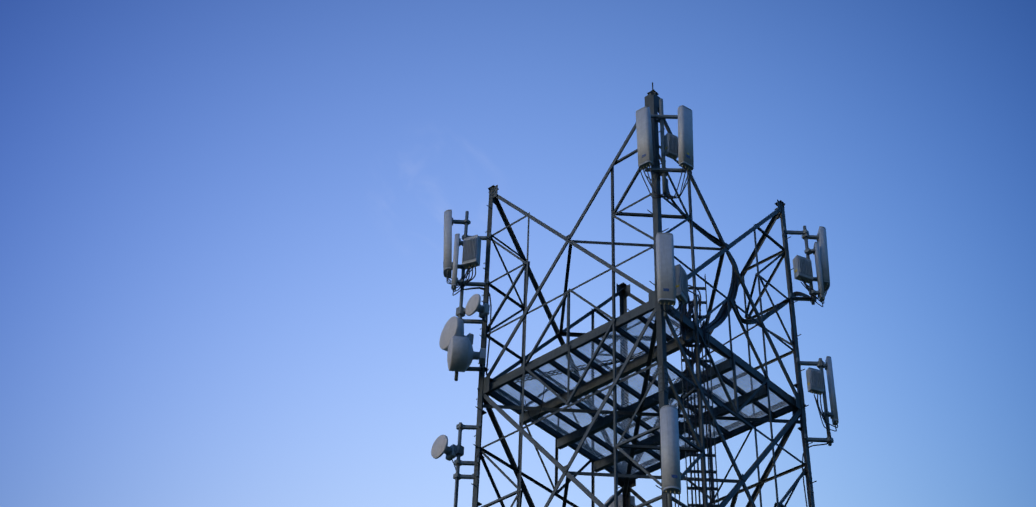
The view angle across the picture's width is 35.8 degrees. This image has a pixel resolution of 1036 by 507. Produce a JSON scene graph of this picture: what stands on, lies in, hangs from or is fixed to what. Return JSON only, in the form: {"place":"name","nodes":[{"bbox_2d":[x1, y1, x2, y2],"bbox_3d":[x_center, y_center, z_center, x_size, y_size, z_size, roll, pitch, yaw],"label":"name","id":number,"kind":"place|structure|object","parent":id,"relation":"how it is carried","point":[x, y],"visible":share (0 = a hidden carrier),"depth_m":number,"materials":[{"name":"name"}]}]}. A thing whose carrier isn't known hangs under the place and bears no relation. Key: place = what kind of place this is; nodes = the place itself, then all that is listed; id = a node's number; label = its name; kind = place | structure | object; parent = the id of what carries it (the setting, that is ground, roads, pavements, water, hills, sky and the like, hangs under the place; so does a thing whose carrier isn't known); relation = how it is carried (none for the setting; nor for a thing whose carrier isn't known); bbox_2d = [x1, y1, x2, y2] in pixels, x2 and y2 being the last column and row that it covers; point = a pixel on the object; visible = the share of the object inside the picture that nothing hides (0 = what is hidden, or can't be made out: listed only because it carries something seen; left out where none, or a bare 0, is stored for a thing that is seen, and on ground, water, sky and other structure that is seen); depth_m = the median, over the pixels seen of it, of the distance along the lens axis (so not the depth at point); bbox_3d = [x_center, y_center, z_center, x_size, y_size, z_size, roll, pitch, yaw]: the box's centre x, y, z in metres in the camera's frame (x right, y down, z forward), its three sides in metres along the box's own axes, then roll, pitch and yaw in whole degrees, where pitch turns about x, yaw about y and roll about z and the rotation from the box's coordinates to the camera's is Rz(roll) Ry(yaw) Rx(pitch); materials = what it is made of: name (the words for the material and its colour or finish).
{"place":"outdoors","nodes":[
{"label":"outdoors","id":0,"kind":"place"},
{"bbox_2d":[0,0,1035,506],"label":"sky","id":1,"kind":"structure","parent":0,"point":[223,283],"materials":[{"name":"blue"}]},
{"label":"ground","id":2,"kind":"structure","parent":0,"visible":0},
{"bbox_2d":[472,82,814,506],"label":"lattice tower","id":3,"kind":"structure","parent":2,"relation":"on","point":[664,379],"depth_m":27.41,"materials":[{"name":"metal"}]},
{"bbox_2d":[431,422,480,506],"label":"dish antenna","id":4,"kind":"object","parent":3,"relation":"attached to","point":[440,447],"visible":1,"depth_m":26.73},
{"bbox_2d":[439,210,491,380],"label":"antennas","id":5,"kind":"object","parent":3,"relation":"attached to","point":[455,343],"visible":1,"depth_m":28.68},
{"bbox_2d":[604,469,635,506],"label":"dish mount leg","id":6,"kind":"object","parent":3,"relation":"attached to","point":[632,500],"visible":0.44,"depth_m":29.93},
{"bbox_2d":[483,301,799,496],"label":"work platform","id":7,"kind":"structure","parent":3,"relation":"attached to","point":[572,440],"depth_m":27.51,"materials":[{"name":"metal"}]},
{"bbox_2d":[471,95,816,506],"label":"tower gussets and step bolts","id":8,"kind":"object","parent":3,"relation":"attached to","point":[486,381],"visible":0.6,"depth_m":27.75,"materials":[{"name":"metal"}]},
{"bbox_2d":[477,178,811,506],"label":"feeder cables","id":9,"kind":"object","parent":3,"relation":"attached to","point":[719,319],"visible":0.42,"depth_m":27.48,"materials":[{"name":"black rubber"}]},
{"bbox_2d":[636,98,693,506],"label":"panel antennas","id":10,"kind":"object","parent":3,"relation":"attached to","point":[672,282],"visible":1,"depth_m":25.78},
{"bbox_2d":[678,274,721,506],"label":"cable ladder","id":11,"kind":"object","parent":3,"relation":"attached to","point":[694,390],"visible":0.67,"depth_m":25.21,"materials":[{"name":"metal"}]},
{"bbox_2d":[782,226,829,306],"bbox_3d":[5.385,0.208,29.683,0.819,1.988,0.423,4,-40,-3],"label":"antenna","id":12,"kind":"object","parent":3,"relation":"attached to","point":[803,271],"visible":1,"depth_m":29.51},
{"bbox_2d":[796,356,838,506],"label":"antenna mount","id":13,"kind":"object","parent":3,"relation":"attached to","point":[815,381],"visible":0.98,"depth_m":27.76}
]}

